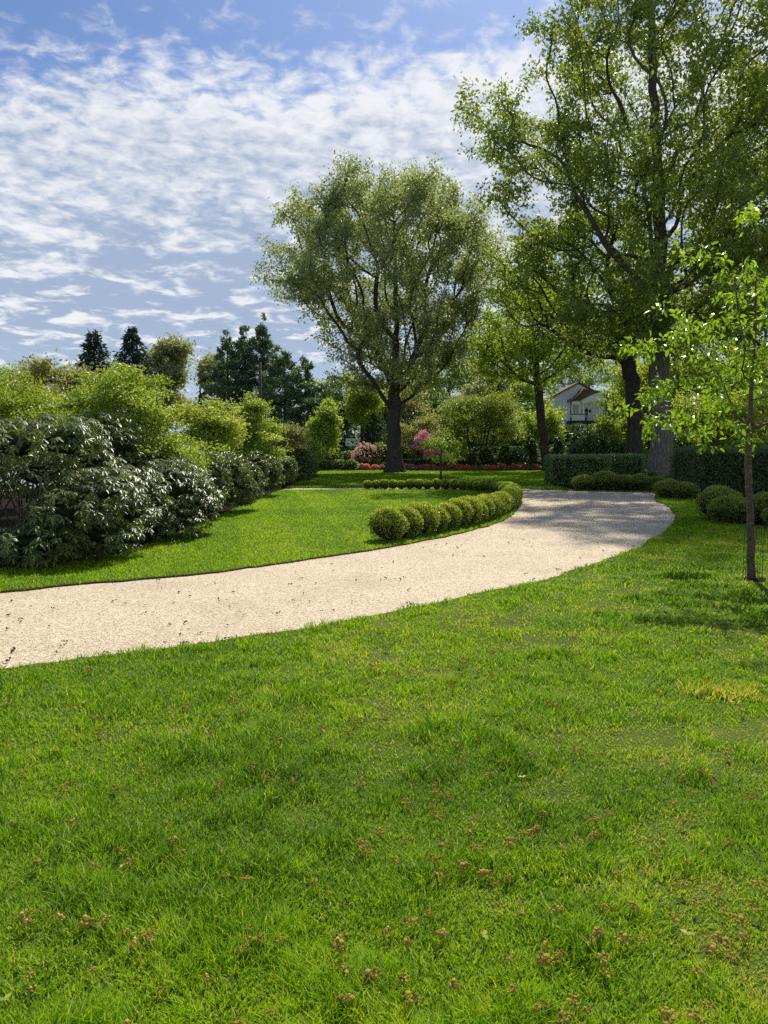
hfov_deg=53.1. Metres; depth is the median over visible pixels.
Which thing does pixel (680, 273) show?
woodland tree
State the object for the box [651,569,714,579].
grass tuft
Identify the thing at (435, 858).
catkin clump
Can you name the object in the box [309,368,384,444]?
woodland tree
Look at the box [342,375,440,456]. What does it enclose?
woodland tree
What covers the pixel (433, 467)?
azalea
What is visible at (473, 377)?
woodland tree
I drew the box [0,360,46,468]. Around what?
leafy tree
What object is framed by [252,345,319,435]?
pine tree
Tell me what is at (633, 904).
catkin clump
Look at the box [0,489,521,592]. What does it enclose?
island lawn
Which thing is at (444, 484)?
boxwood
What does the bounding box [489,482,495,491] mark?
boxwood
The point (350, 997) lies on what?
catkin clump
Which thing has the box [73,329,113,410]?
spruce tree
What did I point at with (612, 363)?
woodland tree
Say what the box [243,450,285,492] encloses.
rhododendron
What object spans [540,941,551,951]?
catkin clump
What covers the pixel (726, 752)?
catkin clump
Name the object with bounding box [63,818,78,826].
catkin clump
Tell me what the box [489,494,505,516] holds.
boxwood
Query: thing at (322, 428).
tree
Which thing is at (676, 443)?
shrub
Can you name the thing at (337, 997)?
catkin clump
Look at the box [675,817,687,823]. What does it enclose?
catkin clump
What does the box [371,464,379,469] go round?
azalea
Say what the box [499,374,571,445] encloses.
woodland tree
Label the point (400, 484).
boxwood
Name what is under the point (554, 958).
catkin clump
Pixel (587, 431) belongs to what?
shrub
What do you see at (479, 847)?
catkin clump
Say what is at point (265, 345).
pine tree
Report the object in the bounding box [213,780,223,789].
catkin clump
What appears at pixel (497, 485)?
boxwood
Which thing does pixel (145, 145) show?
sky
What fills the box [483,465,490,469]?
azalea
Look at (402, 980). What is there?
catkin clump
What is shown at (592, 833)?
catkin clump
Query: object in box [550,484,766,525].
planting bed
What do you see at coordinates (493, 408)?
tree
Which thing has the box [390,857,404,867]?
catkin clump
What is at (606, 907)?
catkin clump
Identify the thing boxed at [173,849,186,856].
catkin clump
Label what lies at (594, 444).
shrub
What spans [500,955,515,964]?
catkin clump
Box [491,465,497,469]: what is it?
azalea
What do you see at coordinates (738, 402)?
shrub
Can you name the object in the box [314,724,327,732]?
catkin clump
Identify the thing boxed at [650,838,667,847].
catkin clump
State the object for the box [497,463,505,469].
azalea
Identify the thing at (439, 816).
catkin clump
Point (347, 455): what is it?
shrub
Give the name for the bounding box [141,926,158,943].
catkin clump
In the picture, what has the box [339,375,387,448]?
tree
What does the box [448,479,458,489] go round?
boxwood
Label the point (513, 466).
azalea
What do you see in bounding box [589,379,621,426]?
woodland tree
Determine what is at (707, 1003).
catkin clump
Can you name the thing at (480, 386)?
tree
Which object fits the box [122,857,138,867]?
catkin clump
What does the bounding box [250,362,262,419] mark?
utility pole
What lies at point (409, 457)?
ground
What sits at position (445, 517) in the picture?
boxwood
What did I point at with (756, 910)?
catkin clump
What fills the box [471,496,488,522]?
boxwood
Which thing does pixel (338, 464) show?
hedge
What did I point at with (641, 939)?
catkin clump
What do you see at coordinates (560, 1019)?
catkin clump
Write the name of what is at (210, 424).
shrub
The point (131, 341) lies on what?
spruce tree
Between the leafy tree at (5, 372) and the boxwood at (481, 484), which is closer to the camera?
the boxwood at (481, 484)
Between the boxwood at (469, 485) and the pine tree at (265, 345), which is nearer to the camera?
the boxwood at (469, 485)
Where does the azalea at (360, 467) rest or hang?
on the planting bed
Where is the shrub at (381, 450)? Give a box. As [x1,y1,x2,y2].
[368,442,386,466]
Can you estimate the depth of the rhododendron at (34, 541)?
10.83 m
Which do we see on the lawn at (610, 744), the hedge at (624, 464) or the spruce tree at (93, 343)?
the hedge at (624, 464)
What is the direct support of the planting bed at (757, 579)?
on the lawn at (610, 744)
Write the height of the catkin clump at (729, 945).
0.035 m
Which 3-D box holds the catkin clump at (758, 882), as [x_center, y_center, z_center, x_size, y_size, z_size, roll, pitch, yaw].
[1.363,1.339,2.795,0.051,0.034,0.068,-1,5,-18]
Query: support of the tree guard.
on the planting bed at (757, 579)
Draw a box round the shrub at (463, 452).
[425,431,475,466]
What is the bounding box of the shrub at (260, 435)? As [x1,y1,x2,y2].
[221,388,297,465]
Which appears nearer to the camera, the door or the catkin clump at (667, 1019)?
the catkin clump at (667, 1019)
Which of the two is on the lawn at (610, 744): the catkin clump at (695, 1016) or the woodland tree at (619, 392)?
the catkin clump at (695, 1016)
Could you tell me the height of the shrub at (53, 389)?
3.634 m
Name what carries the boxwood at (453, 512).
on the island lawn at (25, 588)
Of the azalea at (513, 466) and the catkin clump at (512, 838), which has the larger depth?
the azalea at (513, 466)
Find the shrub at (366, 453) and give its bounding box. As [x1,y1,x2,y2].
[350,441,380,461]
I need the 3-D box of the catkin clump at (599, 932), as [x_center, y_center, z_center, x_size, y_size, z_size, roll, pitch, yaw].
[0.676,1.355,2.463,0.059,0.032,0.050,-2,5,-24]
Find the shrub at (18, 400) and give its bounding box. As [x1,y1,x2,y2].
[0,361,77,517]
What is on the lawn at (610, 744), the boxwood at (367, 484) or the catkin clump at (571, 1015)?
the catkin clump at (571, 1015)
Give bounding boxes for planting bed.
[0,475,317,567]
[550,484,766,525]
[737,577,765,581]
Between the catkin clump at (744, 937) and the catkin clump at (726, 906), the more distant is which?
the catkin clump at (726, 906)
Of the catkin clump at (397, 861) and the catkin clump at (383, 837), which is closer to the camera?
the catkin clump at (397, 861)
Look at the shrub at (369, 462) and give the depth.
62.07 m
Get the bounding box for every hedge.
[317,459,358,469]
[543,453,610,484]
[605,452,646,474]
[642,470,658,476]
[667,444,767,496]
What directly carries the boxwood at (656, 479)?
on the planting bed at (757, 523)
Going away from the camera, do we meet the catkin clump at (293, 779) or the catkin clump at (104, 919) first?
the catkin clump at (104, 919)
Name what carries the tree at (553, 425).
on the lawn at (610, 744)
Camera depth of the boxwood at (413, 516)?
13.92 m
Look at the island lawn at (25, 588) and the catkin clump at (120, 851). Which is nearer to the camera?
the catkin clump at (120, 851)
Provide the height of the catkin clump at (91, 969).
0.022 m
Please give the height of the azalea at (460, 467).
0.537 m
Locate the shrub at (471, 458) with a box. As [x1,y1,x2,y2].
[465,450,476,469]
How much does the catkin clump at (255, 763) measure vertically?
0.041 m
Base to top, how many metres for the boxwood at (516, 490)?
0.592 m
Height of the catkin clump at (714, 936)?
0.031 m
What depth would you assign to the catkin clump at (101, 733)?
4.27 m
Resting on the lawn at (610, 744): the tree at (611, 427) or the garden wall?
the tree at (611, 427)
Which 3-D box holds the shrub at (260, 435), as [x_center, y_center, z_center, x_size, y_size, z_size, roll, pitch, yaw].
[-4.636,-2.533,27.902,2.983,3.880,3.005,-2,5,-25]
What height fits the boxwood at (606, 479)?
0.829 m
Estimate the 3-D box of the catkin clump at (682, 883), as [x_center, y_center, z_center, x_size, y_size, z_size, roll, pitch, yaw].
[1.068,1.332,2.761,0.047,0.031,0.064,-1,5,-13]
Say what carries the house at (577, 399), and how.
on the ground at (409, 457)
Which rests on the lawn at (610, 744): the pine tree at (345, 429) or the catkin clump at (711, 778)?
the catkin clump at (711, 778)
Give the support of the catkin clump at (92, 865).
on the lawn at (610, 744)
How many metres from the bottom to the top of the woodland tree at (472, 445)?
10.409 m
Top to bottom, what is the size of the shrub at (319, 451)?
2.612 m
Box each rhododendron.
[0,414,126,551]
[0,467,162,567]
[45,409,188,481]
[92,456,223,541]
[197,450,268,507]
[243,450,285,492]
[275,444,318,482]
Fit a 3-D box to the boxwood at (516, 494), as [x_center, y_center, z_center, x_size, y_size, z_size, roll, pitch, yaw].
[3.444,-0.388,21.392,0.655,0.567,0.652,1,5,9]
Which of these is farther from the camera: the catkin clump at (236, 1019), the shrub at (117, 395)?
the shrub at (117, 395)
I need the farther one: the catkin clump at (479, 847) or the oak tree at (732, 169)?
the oak tree at (732, 169)
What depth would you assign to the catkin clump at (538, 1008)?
2.16 m
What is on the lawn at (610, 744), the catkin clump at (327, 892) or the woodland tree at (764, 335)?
the catkin clump at (327, 892)
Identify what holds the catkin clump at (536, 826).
on the lawn at (610, 744)
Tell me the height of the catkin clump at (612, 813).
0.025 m
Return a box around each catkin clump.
[17,908,37,920]
[22,916,36,926]
[22,971,35,979]
[27,984,40,994]
[33,858,44,864]
[46,911,64,921]
[60,781,69,789]
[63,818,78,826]
[74,914,95,929]
[85,965,98,972]
[88,862,98,869]
[93,728,105,735]
[95,915,109,928]
[107,784,122,790]
[115,928,130,937]
[118,846,127,854]
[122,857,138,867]
[128,936,144,953]
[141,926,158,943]
[144,934,158,945]
[152,986,169,999]
[166,836,178,845]
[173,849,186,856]
[203,973,215,985]
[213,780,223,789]
[219,872,229,879]
[229,1015,241,1023]
[237,946,248,953]
[243,875,254,881]
[244,932,264,945]
[247,762,259,771]
[264,1004,275,1019]
[273,933,287,942]
[287,774,299,784]
[309,878,319,885]
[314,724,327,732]
[321,890,334,897]
[329,939,345,953]
[332,932,347,943]
[332,988,345,1003]
[335,958,353,974]
[336,990,354,1005]
[352,840,371,849]
[357,838,368,843]
[361,968,378,985]
[364,845,372,857]
[364,966,385,982]
[372,828,386,839]
[379,926,391,937]
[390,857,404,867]
[397,972,413,983]
[398,798,412,805]
[399,917,421,927]
[401,936,414,947]
[401,990,422,1010]
[425,909,439,917]
[426,852,445,864]
[429,811,447,818]
[432,928,446,941]
[434,865,448,881]
[435,929,448,936]
[444,978,461,990]
[454,860,472,870]
[468,814,480,824]
[470,840,483,853]
[477,869,496,878]
[494,903,509,911]
[500,874,512,882]
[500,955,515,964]
[502,841,513,849]
[503,983,520,996]
[506,837,520,842]
[515,828,528,835]
[517,910,525,915]
[526,825,539,832]
[532,951,551,965]
[532,1004,542,1013]
[534,999,551,1010]
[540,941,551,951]
[544,948,559,967]
[548,903,565,913]
[550,1012,570,1023]
[554,949,567,962]
[554,1010,574,1023]
[565,993,583,1011]
[571,745,583,753]
[581,1006,592,1017]
[584,816,599,824]
[584,831,596,840]
[584,926,603,944]
[591,950,608,963]
[595,903,616,914]
[599,963,615,978]
[603,808,616,816]
[611,930,636,945]
[629,900,643,913]
[637,934,650,945]
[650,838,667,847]
[650,849,661,857]
[658,1006,680,1018]
[661,1015,674,1023]
[665,907,681,921]
[669,801,679,807]
[673,878,689,887]
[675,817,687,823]
[685,1007,707,1023]
[688,966,703,978]
[689,896,700,908]
[699,942,719,957]
[699,999,717,1014]
[703,931,722,944]
[707,774,717,783]
[712,884,723,892]
[717,904,730,912]
[718,937,738,949]
[723,748,734,756]
[724,838,737,844]
[724,950,745,966]
[728,913,747,926]
[736,932,749,944]
[742,792,760,799]
[744,903,766,913]
[749,873,767,889]
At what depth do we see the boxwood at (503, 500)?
18.85 m
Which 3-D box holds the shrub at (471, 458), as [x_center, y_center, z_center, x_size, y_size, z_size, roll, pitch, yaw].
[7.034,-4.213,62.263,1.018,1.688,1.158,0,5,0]
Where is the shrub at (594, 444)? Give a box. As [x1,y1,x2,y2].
[565,431,626,458]
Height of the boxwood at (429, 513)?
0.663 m
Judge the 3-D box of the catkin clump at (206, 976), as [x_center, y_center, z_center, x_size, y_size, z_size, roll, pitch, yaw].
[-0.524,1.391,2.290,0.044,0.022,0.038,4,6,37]
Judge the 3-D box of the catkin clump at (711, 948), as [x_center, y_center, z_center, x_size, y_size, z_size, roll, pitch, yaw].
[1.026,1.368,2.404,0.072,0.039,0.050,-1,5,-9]
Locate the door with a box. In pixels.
[581,408,587,420]
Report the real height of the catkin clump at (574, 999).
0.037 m
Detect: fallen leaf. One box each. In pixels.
[0,993,10,1000]
[482,930,487,938]
[680,929,693,934]
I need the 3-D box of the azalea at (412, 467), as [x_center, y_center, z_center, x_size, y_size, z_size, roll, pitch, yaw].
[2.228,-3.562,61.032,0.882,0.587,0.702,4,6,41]
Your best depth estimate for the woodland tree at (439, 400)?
104.11 m
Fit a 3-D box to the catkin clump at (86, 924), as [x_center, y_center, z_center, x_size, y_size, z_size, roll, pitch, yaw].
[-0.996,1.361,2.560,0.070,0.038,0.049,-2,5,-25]
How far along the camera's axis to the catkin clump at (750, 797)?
3.48 m
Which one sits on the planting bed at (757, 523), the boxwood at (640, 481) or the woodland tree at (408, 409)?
the boxwood at (640, 481)
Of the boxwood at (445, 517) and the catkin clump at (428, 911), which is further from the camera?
the boxwood at (445, 517)
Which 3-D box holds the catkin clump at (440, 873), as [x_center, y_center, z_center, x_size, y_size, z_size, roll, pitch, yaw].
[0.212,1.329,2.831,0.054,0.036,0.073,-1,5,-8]
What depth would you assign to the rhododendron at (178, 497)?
13.73 m
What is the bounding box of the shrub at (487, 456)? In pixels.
[477,446,497,465]
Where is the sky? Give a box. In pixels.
[0,0,767,440]
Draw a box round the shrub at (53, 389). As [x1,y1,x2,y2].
[29,381,119,497]
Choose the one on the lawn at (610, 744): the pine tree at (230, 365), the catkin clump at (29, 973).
the catkin clump at (29, 973)
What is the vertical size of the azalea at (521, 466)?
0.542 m
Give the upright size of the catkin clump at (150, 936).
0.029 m
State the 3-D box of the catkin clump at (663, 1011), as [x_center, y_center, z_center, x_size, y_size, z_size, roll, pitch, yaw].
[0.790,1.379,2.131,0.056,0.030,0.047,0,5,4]
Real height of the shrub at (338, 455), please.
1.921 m
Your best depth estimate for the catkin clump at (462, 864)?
2.89 m
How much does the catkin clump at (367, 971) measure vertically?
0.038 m
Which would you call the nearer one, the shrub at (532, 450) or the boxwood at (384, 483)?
the boxwood at (384, 483)
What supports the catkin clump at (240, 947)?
on the lawn at (610, 744)
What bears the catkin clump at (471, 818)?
on the lawn at (610, 744)
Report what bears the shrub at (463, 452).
on the planting bed
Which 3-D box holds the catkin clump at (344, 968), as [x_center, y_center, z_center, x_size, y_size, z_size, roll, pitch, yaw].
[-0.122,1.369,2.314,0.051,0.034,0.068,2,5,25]
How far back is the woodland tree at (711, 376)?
83.83 m
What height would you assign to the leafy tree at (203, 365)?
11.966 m
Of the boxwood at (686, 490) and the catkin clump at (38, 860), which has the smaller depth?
the catkin clump at (38, 860)
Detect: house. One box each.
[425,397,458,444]
[543,382,607,426]
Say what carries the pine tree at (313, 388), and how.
on the ground at (409, 457)
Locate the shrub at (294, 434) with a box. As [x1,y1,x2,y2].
[261,418,321,483]
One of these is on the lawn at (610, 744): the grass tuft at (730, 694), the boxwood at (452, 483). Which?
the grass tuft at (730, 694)
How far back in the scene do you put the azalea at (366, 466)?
60.83 m
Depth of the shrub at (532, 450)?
61.50 m
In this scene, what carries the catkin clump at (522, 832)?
on the lawn at (610, 744)
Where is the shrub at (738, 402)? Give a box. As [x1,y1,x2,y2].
[670,385,767,446]
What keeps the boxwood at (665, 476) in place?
on the planting bed at (757, 523)
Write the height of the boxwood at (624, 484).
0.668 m
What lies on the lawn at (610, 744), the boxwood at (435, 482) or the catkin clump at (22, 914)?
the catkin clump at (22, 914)
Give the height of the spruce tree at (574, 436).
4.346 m
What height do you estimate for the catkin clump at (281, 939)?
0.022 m
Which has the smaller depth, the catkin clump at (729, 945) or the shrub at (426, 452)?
the catkin clump at (729, 945)
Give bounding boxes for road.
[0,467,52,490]
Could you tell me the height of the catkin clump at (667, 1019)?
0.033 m
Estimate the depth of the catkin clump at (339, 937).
2.47 m
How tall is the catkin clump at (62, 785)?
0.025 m
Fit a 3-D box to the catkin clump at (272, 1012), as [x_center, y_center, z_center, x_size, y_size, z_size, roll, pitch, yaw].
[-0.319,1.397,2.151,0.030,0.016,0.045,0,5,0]
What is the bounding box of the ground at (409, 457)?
[10,444,766,465]
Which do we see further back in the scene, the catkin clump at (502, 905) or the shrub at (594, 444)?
the shrub at (594, 444)
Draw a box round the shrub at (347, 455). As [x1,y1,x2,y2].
[343,450,354,460]
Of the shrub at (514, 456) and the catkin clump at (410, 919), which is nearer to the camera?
the catkin clump at (410, 919)
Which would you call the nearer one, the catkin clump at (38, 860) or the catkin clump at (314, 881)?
the catkin clump at (314, 881)
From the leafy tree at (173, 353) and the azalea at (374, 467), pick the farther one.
the leafy tree at (173, 353)
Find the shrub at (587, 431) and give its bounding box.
[579,425,594,438]
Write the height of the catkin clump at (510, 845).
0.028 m
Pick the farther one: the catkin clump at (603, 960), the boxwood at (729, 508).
the boxwood at (729, 508)
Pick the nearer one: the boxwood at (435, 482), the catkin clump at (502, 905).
the catkin clump at (502, 905)
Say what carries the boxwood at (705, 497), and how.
on the planting bed at (757, 523)
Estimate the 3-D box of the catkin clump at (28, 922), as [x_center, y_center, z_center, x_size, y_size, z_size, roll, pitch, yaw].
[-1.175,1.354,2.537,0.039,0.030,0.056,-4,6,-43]
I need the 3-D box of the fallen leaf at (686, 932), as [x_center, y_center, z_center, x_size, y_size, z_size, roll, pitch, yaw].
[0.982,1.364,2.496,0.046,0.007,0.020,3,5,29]
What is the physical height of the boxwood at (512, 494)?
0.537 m
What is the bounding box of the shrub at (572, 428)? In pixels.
[549,422,596,443]
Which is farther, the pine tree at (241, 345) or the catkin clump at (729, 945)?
the pine tree at (241, 345)
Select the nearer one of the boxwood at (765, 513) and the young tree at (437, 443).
the boxwood at (765, 513)
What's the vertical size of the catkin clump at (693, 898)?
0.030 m
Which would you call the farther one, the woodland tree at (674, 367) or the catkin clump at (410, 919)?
the woodland tree at (674, 367)
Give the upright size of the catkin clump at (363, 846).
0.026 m
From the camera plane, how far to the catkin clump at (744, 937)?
2.47 m
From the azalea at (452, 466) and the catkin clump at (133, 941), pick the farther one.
the azalea at (452, 466)
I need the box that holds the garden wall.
[318,459,674,468]
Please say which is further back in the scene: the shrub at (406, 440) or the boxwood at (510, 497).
the shrub at (406, 440)
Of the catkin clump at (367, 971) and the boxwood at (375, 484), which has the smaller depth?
the catkin clump at (367, 971)
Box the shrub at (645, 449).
[624,424,649,456]
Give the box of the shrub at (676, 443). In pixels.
[673,429,723,451]
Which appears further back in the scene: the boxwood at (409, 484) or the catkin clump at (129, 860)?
the boxwood at (409, 484)
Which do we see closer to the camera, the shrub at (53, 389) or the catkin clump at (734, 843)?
the catkin clump at (734, 843)
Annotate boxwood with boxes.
[362,480,371,488]
[367,505,409,540]
[371,480,379,488]
[380,479,389,488]
[388,479,397,488]
[394,505,423,538]
[396,480,406,488]
[404,479,414,488]
[406,501,440,534]
[414,479,423,488]
[423,480,432,488]
[429,505,450,531]
[431,478,440,489]
[437,502,462,529]
[440,479,449,489]
[445,497,472,526]
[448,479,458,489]
[456,480,466,489]
[458,495,482,524]
[466,481,473,489]
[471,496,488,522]
[472,481,479,490]
[473,494,495,520]
[477,479,487,490]
[477,493,500,518]
[484,478,496,490]
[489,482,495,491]
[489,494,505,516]
[491,491,510,512]
[494,481,503,491]
[497,495,507,514]
[498,481,512,490]
[500,488,518,506]
[502,490,515,509]
[505,485,522,502]
[505,490,516,508]
[506,487,519,501]
[506,493,513,510]
[571,474,594,489]
[591,470,621,489]
[615,474,631,489]
[627,473,652,489]
[649,476,665,487]
[652,478,680,497]
[661,473,672,479]
[671,481,700,498]
[694,484,743,518]
[705,494,746,522]
[753,491,767,521]
[760,507,767,525]
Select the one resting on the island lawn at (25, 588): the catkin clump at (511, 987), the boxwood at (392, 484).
the boxwood at (392, 484)
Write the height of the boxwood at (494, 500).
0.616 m
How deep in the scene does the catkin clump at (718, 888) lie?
2.75 m
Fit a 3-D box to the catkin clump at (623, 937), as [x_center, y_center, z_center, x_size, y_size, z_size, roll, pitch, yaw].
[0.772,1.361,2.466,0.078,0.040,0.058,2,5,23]
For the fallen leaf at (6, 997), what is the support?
on the lawn at (610, 744)
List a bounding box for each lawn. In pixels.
[0,470,767,1023]
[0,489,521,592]
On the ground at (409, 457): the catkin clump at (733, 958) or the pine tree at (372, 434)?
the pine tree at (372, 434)
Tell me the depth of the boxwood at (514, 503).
20.32 m
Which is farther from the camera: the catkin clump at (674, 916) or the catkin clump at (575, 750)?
the catkin clump at (575, 750)
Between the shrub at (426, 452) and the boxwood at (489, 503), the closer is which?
the boxwood at (489, 503)
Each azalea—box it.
[355,463,363,469]
[362,463,369,469]
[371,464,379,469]
[407,464,416,469]
[422,464,430,469]
[430,464,436,469]
[448,463,457,469]
[456,464,464,469]
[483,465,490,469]
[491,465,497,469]
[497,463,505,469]
[510,463,518,469]
[518,464,524,469]
[530,464,539,469]
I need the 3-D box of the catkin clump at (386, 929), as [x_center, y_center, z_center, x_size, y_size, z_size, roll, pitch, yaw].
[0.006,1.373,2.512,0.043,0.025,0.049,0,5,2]
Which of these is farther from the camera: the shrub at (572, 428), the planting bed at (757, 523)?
the shrub at (572, 428)
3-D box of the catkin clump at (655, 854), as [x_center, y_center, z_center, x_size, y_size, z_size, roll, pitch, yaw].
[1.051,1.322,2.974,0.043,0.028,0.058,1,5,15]
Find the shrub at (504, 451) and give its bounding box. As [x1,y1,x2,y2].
[496,442,512,463]
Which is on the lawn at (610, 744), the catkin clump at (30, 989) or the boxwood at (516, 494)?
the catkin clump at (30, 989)
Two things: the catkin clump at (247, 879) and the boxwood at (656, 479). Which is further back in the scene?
the boxwood at (656, 479)
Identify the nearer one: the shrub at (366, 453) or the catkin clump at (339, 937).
the catkin clump at (339, 937)
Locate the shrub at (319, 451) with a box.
[300,435,331,462]
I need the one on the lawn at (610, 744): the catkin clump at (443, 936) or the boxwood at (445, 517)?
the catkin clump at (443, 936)
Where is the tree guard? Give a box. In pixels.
[742,524,764,579]
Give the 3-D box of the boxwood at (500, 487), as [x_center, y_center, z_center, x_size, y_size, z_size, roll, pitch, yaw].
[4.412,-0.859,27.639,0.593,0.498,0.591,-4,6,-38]
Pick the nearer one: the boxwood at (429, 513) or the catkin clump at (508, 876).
the catkin clump at (508, 876)
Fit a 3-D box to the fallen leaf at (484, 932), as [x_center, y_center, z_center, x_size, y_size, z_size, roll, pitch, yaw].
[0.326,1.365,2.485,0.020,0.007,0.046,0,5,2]
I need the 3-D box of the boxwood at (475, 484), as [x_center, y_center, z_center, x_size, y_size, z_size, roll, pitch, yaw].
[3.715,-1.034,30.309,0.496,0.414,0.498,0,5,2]
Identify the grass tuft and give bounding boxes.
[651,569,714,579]
[659,674,767,704]
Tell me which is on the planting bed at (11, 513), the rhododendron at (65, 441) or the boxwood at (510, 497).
the rhododendron at (65, 441)
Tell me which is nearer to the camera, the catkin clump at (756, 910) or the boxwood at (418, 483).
the catkin clump at (756, 910)
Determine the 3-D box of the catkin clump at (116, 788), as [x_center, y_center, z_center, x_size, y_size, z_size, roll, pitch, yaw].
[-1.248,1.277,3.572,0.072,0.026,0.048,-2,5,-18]
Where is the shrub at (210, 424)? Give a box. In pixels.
[161,396,251,465]
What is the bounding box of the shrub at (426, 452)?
[408,429,444,464]
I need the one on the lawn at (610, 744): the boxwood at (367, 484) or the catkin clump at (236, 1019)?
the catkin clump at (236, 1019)
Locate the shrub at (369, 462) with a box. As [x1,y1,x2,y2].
[355,457,379,468]
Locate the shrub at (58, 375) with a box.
[1,348,108,490]
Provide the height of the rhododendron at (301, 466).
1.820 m
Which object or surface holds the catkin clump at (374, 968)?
on the lawn at (610, 744)
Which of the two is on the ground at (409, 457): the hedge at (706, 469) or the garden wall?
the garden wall
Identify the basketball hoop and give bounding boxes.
[346,438,358,453]
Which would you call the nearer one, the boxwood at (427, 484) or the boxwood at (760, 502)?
the boxwood at (760, 502)
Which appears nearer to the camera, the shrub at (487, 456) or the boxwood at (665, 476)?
the boxwood at (665, 476)
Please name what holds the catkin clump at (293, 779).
on the lawn at (610, 744)
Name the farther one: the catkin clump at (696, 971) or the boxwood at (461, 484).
the boxwood at (461, 484)
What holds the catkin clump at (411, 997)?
on the lawn at (610, 744)
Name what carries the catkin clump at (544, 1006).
on the lawn at (610, 744)
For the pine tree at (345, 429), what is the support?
on the ground at (409, 457)
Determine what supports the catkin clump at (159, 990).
on the lawn at (610, 744)
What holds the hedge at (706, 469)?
on the planting bed at (757, 523)
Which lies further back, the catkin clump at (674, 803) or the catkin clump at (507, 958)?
the catkin clump at (674, 803)
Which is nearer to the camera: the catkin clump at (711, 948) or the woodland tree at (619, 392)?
the catkin clump at (711, 948)
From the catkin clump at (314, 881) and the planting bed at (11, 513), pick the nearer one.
the catkin clump at (314, 881)
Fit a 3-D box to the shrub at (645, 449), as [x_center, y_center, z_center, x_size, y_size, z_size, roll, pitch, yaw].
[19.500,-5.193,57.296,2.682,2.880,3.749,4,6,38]
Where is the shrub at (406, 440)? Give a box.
[400,414,445,461]
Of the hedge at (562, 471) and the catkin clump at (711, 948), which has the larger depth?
the hedge at (562, 471)
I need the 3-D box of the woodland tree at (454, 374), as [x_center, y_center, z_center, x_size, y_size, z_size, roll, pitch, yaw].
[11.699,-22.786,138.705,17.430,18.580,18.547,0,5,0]
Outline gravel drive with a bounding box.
[0,487,675,667]
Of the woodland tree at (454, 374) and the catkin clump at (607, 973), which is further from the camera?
the woodland tree at (454, 374)
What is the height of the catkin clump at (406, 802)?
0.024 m
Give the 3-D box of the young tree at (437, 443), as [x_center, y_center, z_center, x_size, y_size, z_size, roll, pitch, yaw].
[2.789,-2.735,36.812,2.076,2.943,2.081,-4,6,-42]
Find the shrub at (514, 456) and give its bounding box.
[504,446,521,466]
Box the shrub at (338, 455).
[316,448,344,460]
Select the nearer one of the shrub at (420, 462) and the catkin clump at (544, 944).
the catkin clump at (544, 944)
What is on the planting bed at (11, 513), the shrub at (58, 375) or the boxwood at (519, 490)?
the shrub at (58, 375)
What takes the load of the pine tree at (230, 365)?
on the ground at (409, 457)
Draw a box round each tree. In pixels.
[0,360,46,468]
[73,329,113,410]
[111,326,178,444]
[138,332,198,434]
[179,347,226,449]
[199,330,250,452]
[222,325,268,454]
[234,312,295,429]
[249,149,510,471]
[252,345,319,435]
[285,354,340,446]
[304,396,345,469]
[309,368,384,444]
[331,402,359,453]
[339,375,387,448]
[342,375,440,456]
[353,408,387,451]
[382,360,459,452]
[416,337,479,399]
[416,424,462,479]
[426,387,530,466]
[435,393,535,452]
[450,0,767,475]
[453,263,615,470]
[453,324,546,407]
[456,364,522,446]
[472,193,697,470]
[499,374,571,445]
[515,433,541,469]
[516,403,568,442]
[542,344,617,395]
[549,434,568,458]
[564,428,589,458]
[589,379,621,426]
[591,356,673,426]
[591,395,646,452]
[595,304,689,391]
[607,201,767,577]
[640,344,721,447]
[669,260,767,370]
[678,55,767,396]
[686,340,767,447]
[710,269,767,438]
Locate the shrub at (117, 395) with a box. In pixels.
[42,357,235,501]
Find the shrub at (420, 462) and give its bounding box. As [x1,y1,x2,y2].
[408,457,432,465]
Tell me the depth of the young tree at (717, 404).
9.41 m
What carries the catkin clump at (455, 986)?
on the lawn at (610, 744)
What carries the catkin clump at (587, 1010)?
on the lawn at (610, 744)
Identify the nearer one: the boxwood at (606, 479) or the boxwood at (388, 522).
the boxwood at (388, 522)
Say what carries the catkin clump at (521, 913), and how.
on the lawn at (610, 744)
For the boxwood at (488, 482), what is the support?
on the island lawn at (25, 588)
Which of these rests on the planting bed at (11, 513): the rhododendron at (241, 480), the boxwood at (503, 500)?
the rhododendron at (241, 480)
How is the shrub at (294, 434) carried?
on the planting bed at (11, 513)
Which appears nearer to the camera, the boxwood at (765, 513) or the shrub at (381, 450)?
the boxwood at (765, 513)
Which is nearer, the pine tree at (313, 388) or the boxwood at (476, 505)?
the boxwood at (476, 505)
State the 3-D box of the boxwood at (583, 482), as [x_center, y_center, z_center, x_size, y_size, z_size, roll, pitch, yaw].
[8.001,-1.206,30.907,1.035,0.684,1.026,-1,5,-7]
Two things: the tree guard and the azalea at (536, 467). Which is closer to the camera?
the tree guard
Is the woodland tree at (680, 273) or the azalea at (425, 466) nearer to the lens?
the azalea at (425, 466)
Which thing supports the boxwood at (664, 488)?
on the lawn at (610, 744)
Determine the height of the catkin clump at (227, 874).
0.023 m

